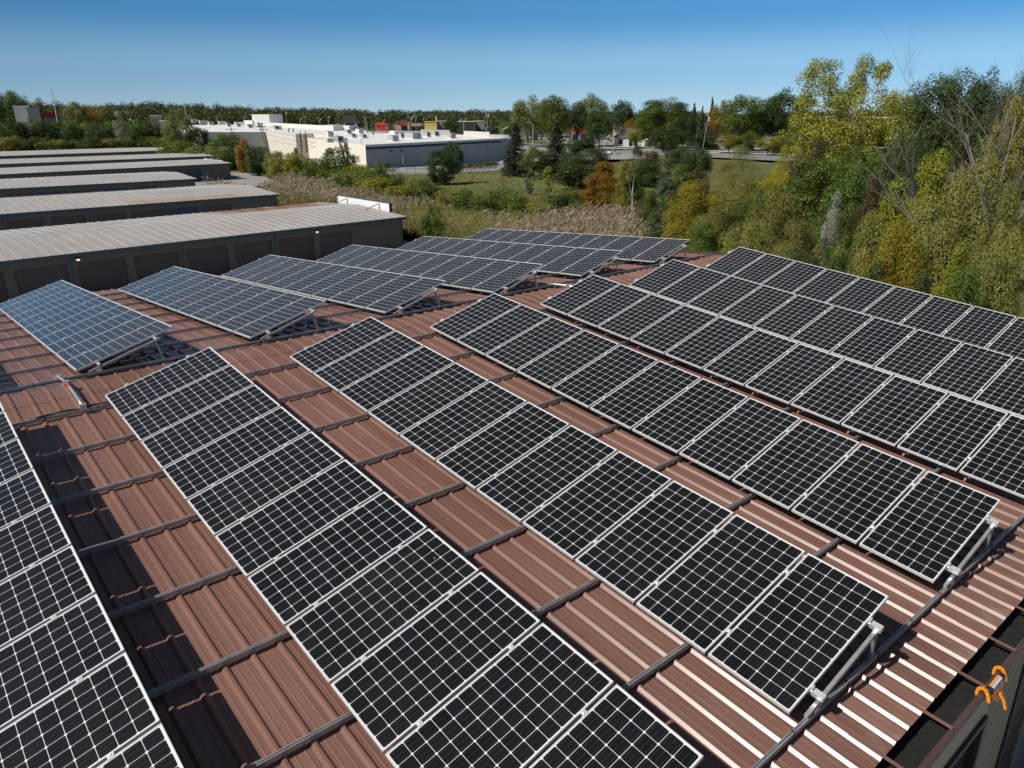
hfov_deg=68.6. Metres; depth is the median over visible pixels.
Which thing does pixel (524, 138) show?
shop building
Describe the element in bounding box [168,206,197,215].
roller door
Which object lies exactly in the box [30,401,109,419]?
cable bundle
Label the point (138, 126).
tree
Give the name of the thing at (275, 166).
shrub
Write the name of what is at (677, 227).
shrub
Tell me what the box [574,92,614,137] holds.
tree
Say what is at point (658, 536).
solar panel
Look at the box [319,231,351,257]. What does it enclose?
roller door
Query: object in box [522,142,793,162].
road
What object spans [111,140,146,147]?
shrub
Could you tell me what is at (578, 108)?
tree
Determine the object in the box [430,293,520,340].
solar panel
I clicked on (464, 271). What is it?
solar panel
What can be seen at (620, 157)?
parking lot
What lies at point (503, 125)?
tree
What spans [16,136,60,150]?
shrub
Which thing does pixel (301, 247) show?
roller door
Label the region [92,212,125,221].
roller door
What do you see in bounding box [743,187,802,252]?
shrub
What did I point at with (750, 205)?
shrub
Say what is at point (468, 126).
shop building
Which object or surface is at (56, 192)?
roller door
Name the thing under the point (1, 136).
tree
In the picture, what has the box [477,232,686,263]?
tilt rack
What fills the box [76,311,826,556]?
mounting rail
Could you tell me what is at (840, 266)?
shrub
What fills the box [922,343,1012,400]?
solar panel
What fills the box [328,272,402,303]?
solar panel
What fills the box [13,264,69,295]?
roller door
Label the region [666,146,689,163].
shrub
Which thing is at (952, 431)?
solar panel
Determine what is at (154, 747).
solar panel
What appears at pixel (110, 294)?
mounting rail
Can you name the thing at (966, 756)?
window
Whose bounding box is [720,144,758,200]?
tree
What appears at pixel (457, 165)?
tree
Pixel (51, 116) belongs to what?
shop building
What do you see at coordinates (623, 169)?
tree
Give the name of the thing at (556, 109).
tree
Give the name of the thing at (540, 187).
tree
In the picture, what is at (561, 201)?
shrub
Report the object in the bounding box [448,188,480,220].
shrub
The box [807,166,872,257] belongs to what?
shrub
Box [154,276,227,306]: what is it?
solar panel
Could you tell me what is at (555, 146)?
tree
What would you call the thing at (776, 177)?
shrub
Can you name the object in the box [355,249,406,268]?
solar panel
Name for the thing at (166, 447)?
solar panel
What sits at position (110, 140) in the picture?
shrub
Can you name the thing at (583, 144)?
tree
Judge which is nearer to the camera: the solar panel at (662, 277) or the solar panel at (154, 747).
the solar panel at (154, 747)
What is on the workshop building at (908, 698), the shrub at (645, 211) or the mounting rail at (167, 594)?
the mounting rail at (167, 594)
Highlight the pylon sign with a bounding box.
[401,120,407,130]
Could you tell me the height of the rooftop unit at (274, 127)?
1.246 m
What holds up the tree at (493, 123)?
on the ground at (764, 167)
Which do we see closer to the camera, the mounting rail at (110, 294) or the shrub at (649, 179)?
the mounting rail at (110, 294)
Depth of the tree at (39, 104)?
297.91 m
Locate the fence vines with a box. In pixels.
[460,160,498,171]
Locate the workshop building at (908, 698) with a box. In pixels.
[0,250,1023,767]
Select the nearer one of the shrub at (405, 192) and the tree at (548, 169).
the shrub at (405, 192)
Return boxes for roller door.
[0,272,8,302]
[6,193,34,196]
[6,218,44,229]
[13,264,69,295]
[40,191,66,194]
[50,215,86,225]
[72,189,97,192]
[76,257,128,291]
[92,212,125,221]
[103,188,127,191]
[131,209,162,218]
[132,186,155,189]
[134,251,179,280]
[164,170,181,172]
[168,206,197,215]
[185,168,202,181]
[186,245,229,275]
[203,204,230,212]
[234,240,272,267]
[278,235,314,260]
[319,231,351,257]
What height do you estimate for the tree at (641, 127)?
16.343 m
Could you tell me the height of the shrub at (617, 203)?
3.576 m
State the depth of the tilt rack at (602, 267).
23.36 m
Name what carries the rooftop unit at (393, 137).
on the store building at (474, 146)
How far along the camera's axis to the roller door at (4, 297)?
48.61 m
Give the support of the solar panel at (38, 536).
on the tilt rack
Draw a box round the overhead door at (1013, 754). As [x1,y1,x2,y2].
[999,682,1023,767]
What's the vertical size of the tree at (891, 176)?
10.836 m
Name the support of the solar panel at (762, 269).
on the tilt rack at (904, 320)
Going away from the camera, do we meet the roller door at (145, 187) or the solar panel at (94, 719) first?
the solar panel at (94, 719)
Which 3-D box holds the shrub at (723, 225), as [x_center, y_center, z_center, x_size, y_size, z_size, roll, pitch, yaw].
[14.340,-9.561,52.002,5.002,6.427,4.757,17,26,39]
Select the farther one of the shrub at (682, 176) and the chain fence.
the chain fence
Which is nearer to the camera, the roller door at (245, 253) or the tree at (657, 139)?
the roller door at (245, 253)
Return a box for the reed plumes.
[202,170,662,236]
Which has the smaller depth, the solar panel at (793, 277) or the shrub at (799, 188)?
the solar panel at (793, 277)
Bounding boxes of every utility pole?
[254,122,267,151]
[257,125,268,148]
[484,113,490,131]
[569,111,574,145]
[702,114,710,148]
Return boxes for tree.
[0,90,29,125]
[0,102,8,127]
[0,117,32,140]
[0,129,17,150]
[14,116,47,140]
[26,120,65,148]
[27,98,49,126]
[46,121,71,139]
[47,99,73,123]
[58,101,97,130]
[58,121,86,147]
[72,121,103,148]
[83,121,118,144]
[86,104,106,127]
[96,122,130,136]
[98,106,118,131]
[106,121,142,145]
[111,111,127,147]
[126,119,153,141]
[138,118,164,142]
[160,107,197,150]
[190,127,213,151]
[205,133,241,168]
[426,149,455,184]
[441,140,464,175]
[442,117,459,132]
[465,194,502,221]
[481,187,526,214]
[485,117,499,134]
[495,173,517,199]
[497,122,532,177]
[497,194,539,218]
[498,121,512,134]
[500,112,520,131]
[510,94,546,146]
[518,145,550,178]
[525,171,533,193]
[532,100,551,144]
[535,94,571,139]
[536,120,567,178]
[536,180,549,203]
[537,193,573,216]
[541,166,555,192]
[559,132,610,184]
[560,187,583,206]
[566,101,587,139]
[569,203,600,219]
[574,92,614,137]
[579,161,625,214]
[582,107,616,148]
[610,99,636,133]
[614,159,631,207]
[623,118,638,129]
[626,128,646,144]
[627,175,634,207]
[630,144,643,177]
[635,96,695,137]
[635,107,663,147]
[645,178,678,238]
[646,125,687,159]
[660,123,676,157]
[671,112,695,146]
[686,102,697,145]
[697,107,704,145]
[706,97,713,140]
[708,99,729,135]
[710,161,740,216]
[713,133,742,152]
[714,94,771,150]
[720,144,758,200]
[737,131,759,150]
[750,98,781,150]
[754,135,781,154]
[760,87,805,136]
[770,52,919,215]
[771,145,795,186]
[824,142,898,239]
[838,79,965,201]
[851,49,1023,231]
[869,131,951,230]
[877,98,924,199]
[878,88,902,129]
[879,66,982,194]
[881,19,1023,274]
[948,65,1011,193]
[983,71,1023,206]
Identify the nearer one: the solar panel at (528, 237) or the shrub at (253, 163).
the solar panel at (528, 237)
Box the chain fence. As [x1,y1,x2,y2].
[426,162,496,173]
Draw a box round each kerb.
[546,141,795,155]
[562,145,718,152]
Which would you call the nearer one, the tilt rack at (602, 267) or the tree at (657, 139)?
the tilt rack at (602, 267)
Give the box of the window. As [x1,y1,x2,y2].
[944,714,988,767]
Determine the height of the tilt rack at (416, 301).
1.432 m
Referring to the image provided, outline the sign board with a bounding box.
[335,195,391,212]
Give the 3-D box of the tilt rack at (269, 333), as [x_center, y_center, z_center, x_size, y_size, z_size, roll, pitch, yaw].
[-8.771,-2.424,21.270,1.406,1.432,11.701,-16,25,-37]
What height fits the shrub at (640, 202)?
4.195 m
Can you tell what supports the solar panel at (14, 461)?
on the tilt rack
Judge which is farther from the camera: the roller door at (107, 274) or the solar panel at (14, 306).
the roller door at (107, 274)
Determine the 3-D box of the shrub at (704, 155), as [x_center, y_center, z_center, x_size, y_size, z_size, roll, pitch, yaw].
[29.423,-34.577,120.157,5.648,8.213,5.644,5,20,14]
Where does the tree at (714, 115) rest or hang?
on the ground at (764, 167)
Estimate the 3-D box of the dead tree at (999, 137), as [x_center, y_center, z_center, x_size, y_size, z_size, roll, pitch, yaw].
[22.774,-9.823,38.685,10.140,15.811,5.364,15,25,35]
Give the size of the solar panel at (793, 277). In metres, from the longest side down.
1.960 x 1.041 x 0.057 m
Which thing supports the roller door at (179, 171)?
in the storage building at (198, 169)
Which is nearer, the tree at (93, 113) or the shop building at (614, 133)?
the tree at (93, 113)
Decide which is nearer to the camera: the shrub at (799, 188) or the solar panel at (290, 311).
the solar panel at (290, 311)
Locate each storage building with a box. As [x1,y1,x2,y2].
[0,147,161,158]
[0,153,214,167]
[0,159,230,181]
[0,172,196,197]
[0,184,278,229]
[0,202,405,302]
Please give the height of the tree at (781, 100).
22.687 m
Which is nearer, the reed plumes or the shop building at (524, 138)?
the reed plumes
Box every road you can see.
[360,126,827,154]
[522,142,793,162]
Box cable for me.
[0,256,704,393]
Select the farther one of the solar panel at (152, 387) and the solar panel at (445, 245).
the solar panel at (445, 245)
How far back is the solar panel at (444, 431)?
12.52 m
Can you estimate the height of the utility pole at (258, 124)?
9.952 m
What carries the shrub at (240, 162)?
on the ground at (764, 167)
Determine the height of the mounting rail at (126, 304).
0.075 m
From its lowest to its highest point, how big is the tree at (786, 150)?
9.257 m
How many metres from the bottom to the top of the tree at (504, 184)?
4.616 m
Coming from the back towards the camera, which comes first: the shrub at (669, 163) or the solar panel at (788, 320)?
the shrub at (669, 163)
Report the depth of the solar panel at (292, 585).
9.00 m
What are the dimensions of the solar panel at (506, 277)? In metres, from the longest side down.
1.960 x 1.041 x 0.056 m
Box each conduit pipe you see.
[55,374,86,409]
[545,282,571,287]
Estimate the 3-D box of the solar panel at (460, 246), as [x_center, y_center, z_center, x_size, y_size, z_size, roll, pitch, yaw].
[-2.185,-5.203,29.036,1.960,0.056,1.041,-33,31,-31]
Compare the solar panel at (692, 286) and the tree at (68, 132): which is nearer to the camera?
the solar panel at (692, 286)
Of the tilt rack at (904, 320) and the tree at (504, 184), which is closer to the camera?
the tilt rack at (904, 320)
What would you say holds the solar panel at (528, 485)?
on the tilt rack at (819, 695)
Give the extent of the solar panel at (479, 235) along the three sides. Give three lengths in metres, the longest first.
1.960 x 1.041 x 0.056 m
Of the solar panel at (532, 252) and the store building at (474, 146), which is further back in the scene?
the store building at (474, 146)
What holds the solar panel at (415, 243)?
on the tilt rack at (602, 267)
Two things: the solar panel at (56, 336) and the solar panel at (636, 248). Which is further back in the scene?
the solar panel at (636, 248)
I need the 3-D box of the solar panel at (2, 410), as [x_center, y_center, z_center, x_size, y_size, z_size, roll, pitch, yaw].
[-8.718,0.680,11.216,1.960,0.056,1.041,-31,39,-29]
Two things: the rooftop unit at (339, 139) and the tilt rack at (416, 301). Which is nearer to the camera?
the tilt rack at (416, 301)
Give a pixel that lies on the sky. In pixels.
(372, 55)
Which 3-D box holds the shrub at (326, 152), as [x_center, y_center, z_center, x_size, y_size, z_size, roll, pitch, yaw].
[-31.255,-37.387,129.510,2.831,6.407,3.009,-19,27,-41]
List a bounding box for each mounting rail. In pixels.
[0,251,679,377]
[0,253,712,393]
[0,278,230,310]
[0,281,243,316]
[0,285,261,324]
[0,285,445,363]
[0,288,279,332]
[0,293,296,341]
[0,297,319,351]
[11,308,551,427]
[29,301,677,463]
[51,316,719,505]
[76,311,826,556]
[107,313,912,619]
[146,406,796,698]
[246,434,865,767]
[548,415,1015,746]
[751,513,1023,767]
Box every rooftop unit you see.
[270,125,281,129]
[324,130,333,136]
[325,138,347,142]
[334,136,344,142]
[344,129,352,133]
[349,133,357,137]
[355,128,363,132]
[359,134,367,137]
[387,135,398,140]
[405,132,421,138]
[424,132,431,136]
[431,131,439,135]
[446,132,455,138]
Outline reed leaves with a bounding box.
[203,174,664,238]
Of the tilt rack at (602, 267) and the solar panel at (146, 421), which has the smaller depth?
the solar panel at (146, 421)
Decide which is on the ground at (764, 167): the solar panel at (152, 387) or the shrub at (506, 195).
the shrub at (506, 195)
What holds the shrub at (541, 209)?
on the ground at (764, 167)
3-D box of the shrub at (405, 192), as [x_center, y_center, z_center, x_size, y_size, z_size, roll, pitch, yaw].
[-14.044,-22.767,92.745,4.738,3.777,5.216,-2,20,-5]
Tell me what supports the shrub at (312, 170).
on the ground at (764, 167)
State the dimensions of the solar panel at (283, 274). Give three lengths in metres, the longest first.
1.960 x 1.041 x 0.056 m
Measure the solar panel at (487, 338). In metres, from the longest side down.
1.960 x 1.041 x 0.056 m
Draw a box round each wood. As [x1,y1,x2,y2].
[0,99,534,133]
[519,108,989,141]
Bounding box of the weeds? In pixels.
[233,159,639,211]
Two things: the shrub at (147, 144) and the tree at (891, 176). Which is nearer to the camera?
the tree at (891, 176)
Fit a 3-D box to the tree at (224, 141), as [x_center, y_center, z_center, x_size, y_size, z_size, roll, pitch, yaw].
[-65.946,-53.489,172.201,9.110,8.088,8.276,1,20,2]
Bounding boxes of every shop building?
[12,106,31,135]
[26,107,41,127]
[42,112,69,145]
[149,115,161,133]
[159,120,175,127]
[339,115,360,127]
[377,122,388,130]
[388,122,409,130]
[409,120,423,130]
[424,116,436,129]
[437,121,443,129]
[458,121,473,134]
[475,121,495,133]
[496,120,526,139]
[571,125,587,141]
[613,124,636,142]
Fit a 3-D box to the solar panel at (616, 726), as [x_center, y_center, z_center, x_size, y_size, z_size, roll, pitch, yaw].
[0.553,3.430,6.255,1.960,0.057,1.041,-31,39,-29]
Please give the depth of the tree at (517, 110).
307.74 m
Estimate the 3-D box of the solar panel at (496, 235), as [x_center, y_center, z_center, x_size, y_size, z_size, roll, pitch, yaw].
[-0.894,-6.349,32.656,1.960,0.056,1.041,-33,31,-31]
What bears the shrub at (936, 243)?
on the storage yard at (253, 180)
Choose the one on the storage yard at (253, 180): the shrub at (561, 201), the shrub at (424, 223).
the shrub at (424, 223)
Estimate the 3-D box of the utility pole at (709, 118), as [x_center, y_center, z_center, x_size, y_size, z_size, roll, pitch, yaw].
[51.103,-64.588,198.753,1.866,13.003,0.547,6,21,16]
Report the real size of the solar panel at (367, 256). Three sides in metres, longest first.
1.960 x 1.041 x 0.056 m
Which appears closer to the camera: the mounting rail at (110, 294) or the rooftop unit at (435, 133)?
the mounting rail at (110, 294)
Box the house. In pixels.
[614,129,644,146]
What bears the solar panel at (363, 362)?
on the tilt rack at (819, 695)
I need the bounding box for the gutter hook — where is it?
[975,665,1007,709]
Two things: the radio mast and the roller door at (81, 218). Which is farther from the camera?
the radio mast
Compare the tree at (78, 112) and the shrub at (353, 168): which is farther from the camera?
the tree at (78, 112)
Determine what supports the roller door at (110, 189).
in the storage building at (21, 187)
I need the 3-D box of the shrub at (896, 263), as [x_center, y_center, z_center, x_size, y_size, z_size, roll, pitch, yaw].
[15.113,-2.651,30.228,3.198,8.227,3.055,18,27,42]
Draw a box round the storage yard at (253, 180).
[195,172,1023,767]
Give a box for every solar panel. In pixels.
[0,280,67,308]
[0,283,74,313]
[0,402,4,412]
[0,412,17,445]
[0,438,33,483]
[0,469,51,529]
[0,504,72,583]
[0,545,96,648]
[0,594,125,730]
[0,652,160,767]
[5,286,81,317]
[11,289,91,322]
[17,293,99,327]
[23,296,109,334]
[30,300,119,339]
[38,305,131,347]
[46,310,143,353]
[55,315,157,361]
[65,320,172,371]
[97,723,183,767]
[105,347,230,417]
[118,266,182,292]
[122,365,253,441]
[126,268,192,295]
[135,271,203,299]
[141,384,280,468]
[145,273,214,303]
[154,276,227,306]
[162,406,310,500]
[165,279,240,311]
[177,282,254,315]
[187,431,344,536]
[189,285,270,320]
[203,289,287,326]
[215,459,382,577]
[217,292,305,332]
[221,255,280,278]
[232,256,292,280]
[233,296,325,338]
[243,258,304,283]
[247,491,427,626]
[255,260,318,286]
[268,262,333,289]
[282,264,349,292]
[285,528,478,683]
[290,316,395,373]
[296,266,365,296]
[311,269,383,299]
[313,330,423,392]
[317,245,363,262]
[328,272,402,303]
[329,246,377,264]
[330,572,540,753]
[339,346,454,412]
[342,247,390,266]
[346,274,423,308]
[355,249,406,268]
[365,277,445,312]
[368,363,488,435]
[370,250,422,270]
[384,252,438,273]
[385,623,613,767]
[397,236,435,250]
[400,381,526,460]
[401,254,457,275]
[409,237,450,251]
[419,256,476,278]
[424,238,465,252]
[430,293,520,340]
[436,402,569,489]
[437,258,496,285]
[439,239,482,254]
[450,260,518,288]
[455,240,497,256]
[457,304,550,355]
[466,228,499,239]
[471,242,516,257]
[471,262,542,292]
[476,425,617,522]
[480,229,514,240]
[486,317,583,370]
[488,243,535,259]
[495,230,529,241]
[507,244,554,261]
[511,231,546,243]
[517,330,618,388]
[522,451,671,559]
[526,232,563,244]
[527,246,576,270]
[529,684,702,767]
[537,247,598,273]
[540,274,619,314]
[543,233,581,245]
[552,344,657,408]
[559,249,622,275]
[562,234,600,247]
[568,284,650,326]
[575,480,733,602]
[580,235,621,248]
[590,360,700,429]
[598,294,682,339]
[601,236,642,250]
[612,237,665,259]
[629,259,699,294]
[630,305,717,353]
[632,238,689,262]
[632,378,747,453]
[636,514,804,653]
[657,267,729,304]
[665,317,756,368]
[679,398,800,479]
[687,276,761,315]
[703,330,797,385]
[705,246,765,275]
[708,553,888,713]
[719,285,796,326]
[732,419,859,509]
[733,254,794,283]
[745,344,843,403]
[753,295,832,339]
[762,261,825,292]
[790,306,872,352]
[791,359,892,423]
[791,443,925,543]
[793,269,859,302]
[827,277,894,312]
[831,317,915,366]
[841,375,947,446]
[859,470,1000,582]
[863,286,932,323]
[874,329,962,382]
[897,394,1007,470]
[901,296,972,335]
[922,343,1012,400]
[942,306,1016,347]
[959,414,1023,497]
[974,357,1023,417]
[986,317,1023,359]
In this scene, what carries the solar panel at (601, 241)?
on the tilt rack at (683, 248)
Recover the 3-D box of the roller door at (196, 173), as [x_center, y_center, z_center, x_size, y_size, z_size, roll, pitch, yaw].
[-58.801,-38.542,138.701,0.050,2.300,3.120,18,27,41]
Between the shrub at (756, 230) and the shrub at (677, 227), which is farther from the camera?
the shrub at (677, 227)
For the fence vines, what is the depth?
168.85 m
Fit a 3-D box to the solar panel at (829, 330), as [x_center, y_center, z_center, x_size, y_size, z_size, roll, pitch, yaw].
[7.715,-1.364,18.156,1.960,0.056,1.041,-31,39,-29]
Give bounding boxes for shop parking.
[362,124,612,138]
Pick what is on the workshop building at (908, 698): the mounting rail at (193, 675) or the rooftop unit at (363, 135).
the mounting rail at (193, 675)
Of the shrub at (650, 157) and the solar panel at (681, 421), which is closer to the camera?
the solar panel at (681, 421)
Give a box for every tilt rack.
[89,335,164,372]
[225,271,439,314]
[260,308,318,339]
[304,323,883,718]
[440,300,999,587]
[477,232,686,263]
[500,269,537,293]
[546,280,998,465]
[554,255,618,276]
[634,264,1012,414]
[706,251,1009,345]
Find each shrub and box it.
[0,135,29,150]
[2,139,41,150]
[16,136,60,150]
[36,139,75,149]
[59,139,94,149]
[75,137,115,148]
[94,137,132,148]
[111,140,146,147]
[128,136,160,147]
[145,137,184,152]
[152,140,196,153]
[180,146,205,153]
[205,146,234,168]
[234,138,252,171]
[243,145,271,175]
[262,150,282,178]
[267,151,288,177]
[281,152,307,177]
[300,157,333,179]
[316,145,363,182]
[322,148,334,176]
[329,170,377,190]
[343,163,371,185]
[353,176,399,197]
[355,166,407,189]
[373,161,388,183]
[384,184,417,207]
[404,177,447,208]
[418,204,446,237]
[432,189,474,216]
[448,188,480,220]
[526,201,556,220]
[553,154,604,190]
[606,199,628,214]
[610,172,644,212]
[628,159,665,187]
[633,197,650,232]
[636,188,670,237]
[639,150,661,179]
[654,162,707,233]
[655,158,679,195]
[659,179,726,249]
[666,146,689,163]
[677,220,723,252]
[680,141,713,181]
[682,168,712,210]
[687,199,749,249]
[693,127,719,149]
[712,173,776,223]
[719,219,785,256]
[733,188,780,240]
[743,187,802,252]
[750,167,789,222]
[769,137,804,152]
[769,154,840,251]
[769,217,827,266]
[783,247,820,265]
[786,137,835,250]
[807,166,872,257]
[816,188,841,269]
[823,251,847,272]
[824,210,893,281]
[827,200,858,266]
[844,173,885,249]
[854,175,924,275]
[857,214,927,292]
[868,259,894,287]
[889,193,958,290]
[895,216,986,295]
[898,148,957,257]
[913,270,930,302]
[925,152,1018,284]
[929,240,970,300]
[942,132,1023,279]
[946,265,987,311]
[959,219,1023,324]
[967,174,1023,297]
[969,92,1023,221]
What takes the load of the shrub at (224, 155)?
on the ground at (764, 167)
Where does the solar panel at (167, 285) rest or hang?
on the tilt rack at (269, 333)
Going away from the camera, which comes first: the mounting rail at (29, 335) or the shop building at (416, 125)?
the mounting rail at (29, 335)
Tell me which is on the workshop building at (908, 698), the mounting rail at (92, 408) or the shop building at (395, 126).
the mounting rail at (92, 408)
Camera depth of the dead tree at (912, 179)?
50.86 m
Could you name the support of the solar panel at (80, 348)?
on the tilt rack at (100, 366)
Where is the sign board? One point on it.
(375, 204)
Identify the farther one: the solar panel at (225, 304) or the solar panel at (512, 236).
the solar panel at (512, 236)
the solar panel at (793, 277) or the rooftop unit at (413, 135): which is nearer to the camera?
the solar panel at (793, 277)
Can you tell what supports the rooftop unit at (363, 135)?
on the store building at (474, 146)
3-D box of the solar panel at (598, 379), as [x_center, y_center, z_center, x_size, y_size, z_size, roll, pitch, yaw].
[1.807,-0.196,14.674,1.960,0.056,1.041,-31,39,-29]
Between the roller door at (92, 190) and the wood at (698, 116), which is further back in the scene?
the wood at (698, 116)
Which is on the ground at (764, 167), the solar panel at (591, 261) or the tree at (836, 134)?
the tree at (836, 134)
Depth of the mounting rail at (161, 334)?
18.13 m
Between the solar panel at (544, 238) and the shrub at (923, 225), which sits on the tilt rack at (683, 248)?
the solar panel at (544, 238)
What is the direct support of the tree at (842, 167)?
on the ground at (764, 167)
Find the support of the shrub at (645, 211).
on the ground at (764, 167)
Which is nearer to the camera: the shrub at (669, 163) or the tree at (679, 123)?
the shrub at (669, 163)
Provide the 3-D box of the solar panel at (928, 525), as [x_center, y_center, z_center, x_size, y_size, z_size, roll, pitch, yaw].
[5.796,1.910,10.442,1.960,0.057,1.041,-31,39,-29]
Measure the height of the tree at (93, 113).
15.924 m
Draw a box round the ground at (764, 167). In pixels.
[8,118,1023,320]
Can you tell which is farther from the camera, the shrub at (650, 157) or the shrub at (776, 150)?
the shrub at (776, 150)
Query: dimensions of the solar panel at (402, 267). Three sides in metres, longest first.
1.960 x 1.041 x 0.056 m
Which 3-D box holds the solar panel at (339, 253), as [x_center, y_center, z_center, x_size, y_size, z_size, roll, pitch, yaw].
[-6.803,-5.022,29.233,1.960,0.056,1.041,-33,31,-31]
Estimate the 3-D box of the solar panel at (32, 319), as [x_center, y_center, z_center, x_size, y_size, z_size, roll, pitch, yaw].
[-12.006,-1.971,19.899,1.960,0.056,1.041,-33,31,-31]
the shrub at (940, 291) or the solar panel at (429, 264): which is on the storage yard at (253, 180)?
the shrub at (940, 291)
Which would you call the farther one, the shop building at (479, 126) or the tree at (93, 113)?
the shop building at (479, 126)
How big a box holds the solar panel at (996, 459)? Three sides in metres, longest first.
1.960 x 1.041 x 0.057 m
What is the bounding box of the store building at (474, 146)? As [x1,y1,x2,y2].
[182,114,513,167]
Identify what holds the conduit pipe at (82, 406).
attached to the mounting rail at (92, 408)
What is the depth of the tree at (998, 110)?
68.11 m
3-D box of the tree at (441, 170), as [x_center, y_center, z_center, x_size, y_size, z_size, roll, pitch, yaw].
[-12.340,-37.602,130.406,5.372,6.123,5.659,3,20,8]
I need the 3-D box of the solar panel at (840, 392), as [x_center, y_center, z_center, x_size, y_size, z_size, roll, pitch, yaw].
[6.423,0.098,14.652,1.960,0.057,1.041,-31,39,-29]
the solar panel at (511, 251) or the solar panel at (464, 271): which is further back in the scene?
the solar panel at (511, 251)
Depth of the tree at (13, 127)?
197.44 m
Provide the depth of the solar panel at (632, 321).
18.12 m
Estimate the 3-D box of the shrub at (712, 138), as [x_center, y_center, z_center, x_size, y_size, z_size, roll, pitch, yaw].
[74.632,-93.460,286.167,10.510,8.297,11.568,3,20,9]
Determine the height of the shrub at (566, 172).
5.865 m
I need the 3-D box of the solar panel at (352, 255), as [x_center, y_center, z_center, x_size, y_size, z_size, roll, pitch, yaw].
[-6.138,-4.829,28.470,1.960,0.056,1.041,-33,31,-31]
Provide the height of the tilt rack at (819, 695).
1.609 m
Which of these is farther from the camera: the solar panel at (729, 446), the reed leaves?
the reed leaves
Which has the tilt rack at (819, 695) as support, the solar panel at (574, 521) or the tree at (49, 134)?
the solar panel at (574, 521)
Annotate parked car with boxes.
[607,150,620,153]
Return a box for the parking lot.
[372,146,644,174]
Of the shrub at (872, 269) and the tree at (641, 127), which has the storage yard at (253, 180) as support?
the shrub at (872, 269)
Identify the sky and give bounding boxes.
[0,0,1023,114]
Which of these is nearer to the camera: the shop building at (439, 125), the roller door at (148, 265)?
the roller door at (148, 265)
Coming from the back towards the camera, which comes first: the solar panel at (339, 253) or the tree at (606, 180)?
the tree at (606, 180)
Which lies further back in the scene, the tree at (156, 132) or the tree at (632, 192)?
the tree at (156, 132)
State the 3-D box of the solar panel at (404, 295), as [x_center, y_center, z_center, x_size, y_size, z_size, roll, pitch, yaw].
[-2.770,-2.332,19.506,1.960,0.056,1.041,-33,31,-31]
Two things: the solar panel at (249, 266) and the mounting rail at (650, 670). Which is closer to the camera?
the mounting rail at (650, 670)
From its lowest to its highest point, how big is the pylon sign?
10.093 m
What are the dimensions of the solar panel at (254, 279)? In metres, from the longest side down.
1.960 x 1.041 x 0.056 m
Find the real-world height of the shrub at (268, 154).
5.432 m
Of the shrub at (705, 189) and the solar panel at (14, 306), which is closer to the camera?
the solar panel at (14, 306)
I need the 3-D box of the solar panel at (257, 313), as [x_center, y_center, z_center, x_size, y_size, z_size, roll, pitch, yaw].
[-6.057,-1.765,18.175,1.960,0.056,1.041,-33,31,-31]
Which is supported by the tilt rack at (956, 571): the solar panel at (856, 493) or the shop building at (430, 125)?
the solar panel at (856, 493)
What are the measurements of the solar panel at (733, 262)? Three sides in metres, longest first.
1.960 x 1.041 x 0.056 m
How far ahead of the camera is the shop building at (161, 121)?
272.68 m
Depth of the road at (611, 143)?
313.97 m
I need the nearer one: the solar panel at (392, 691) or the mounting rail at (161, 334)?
the solar panel at (392, 691)
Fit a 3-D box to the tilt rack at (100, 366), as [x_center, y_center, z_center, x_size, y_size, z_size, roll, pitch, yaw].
[-11.393,-1.665,19.177,1.406,1.432,11.701,-16,25,-37]
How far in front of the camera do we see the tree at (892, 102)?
79.44 m
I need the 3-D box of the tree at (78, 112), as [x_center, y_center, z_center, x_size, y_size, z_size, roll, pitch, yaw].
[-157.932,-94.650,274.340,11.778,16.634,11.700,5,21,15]
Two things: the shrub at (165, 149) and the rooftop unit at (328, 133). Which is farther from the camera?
the rooftop unit at (328, 133)
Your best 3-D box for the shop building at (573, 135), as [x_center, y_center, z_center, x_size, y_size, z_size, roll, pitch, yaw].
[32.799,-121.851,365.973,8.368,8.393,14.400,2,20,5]
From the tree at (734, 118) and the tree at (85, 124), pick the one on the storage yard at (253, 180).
the tree at (85, 124)
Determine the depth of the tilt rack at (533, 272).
21.22 m
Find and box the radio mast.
[51,88,57,120]
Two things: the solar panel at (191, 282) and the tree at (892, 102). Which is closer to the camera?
the solar panel at (191, 282)
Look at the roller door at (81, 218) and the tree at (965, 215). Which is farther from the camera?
the roller door at (81, 218)
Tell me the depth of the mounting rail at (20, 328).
21.58 m
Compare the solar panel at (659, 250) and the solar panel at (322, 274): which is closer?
the solar panel at (322, 274)
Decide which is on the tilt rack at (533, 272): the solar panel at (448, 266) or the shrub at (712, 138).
the solar panel at (448, 266)
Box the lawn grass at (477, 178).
[399,166,607,198]
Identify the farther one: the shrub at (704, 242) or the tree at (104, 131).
the tree at (104, 131)
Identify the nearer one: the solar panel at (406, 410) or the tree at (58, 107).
the solar panel at (406, 410)
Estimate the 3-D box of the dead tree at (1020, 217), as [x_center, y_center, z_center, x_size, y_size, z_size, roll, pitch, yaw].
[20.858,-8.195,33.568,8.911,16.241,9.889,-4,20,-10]
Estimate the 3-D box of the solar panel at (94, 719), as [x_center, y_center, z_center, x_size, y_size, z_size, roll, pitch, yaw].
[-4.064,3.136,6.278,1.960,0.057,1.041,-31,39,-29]
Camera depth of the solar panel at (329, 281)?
22.51 m
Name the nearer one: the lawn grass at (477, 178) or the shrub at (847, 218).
the shrub at (847, 218)
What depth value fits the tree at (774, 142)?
245.28 m
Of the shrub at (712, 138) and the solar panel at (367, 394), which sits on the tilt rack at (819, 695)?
the solar panel at (367, 394)
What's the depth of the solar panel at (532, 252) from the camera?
26.07 m
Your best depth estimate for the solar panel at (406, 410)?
13.22 m
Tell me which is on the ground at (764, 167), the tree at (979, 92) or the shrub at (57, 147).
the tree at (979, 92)
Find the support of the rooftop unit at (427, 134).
on the store building at (474, 146)

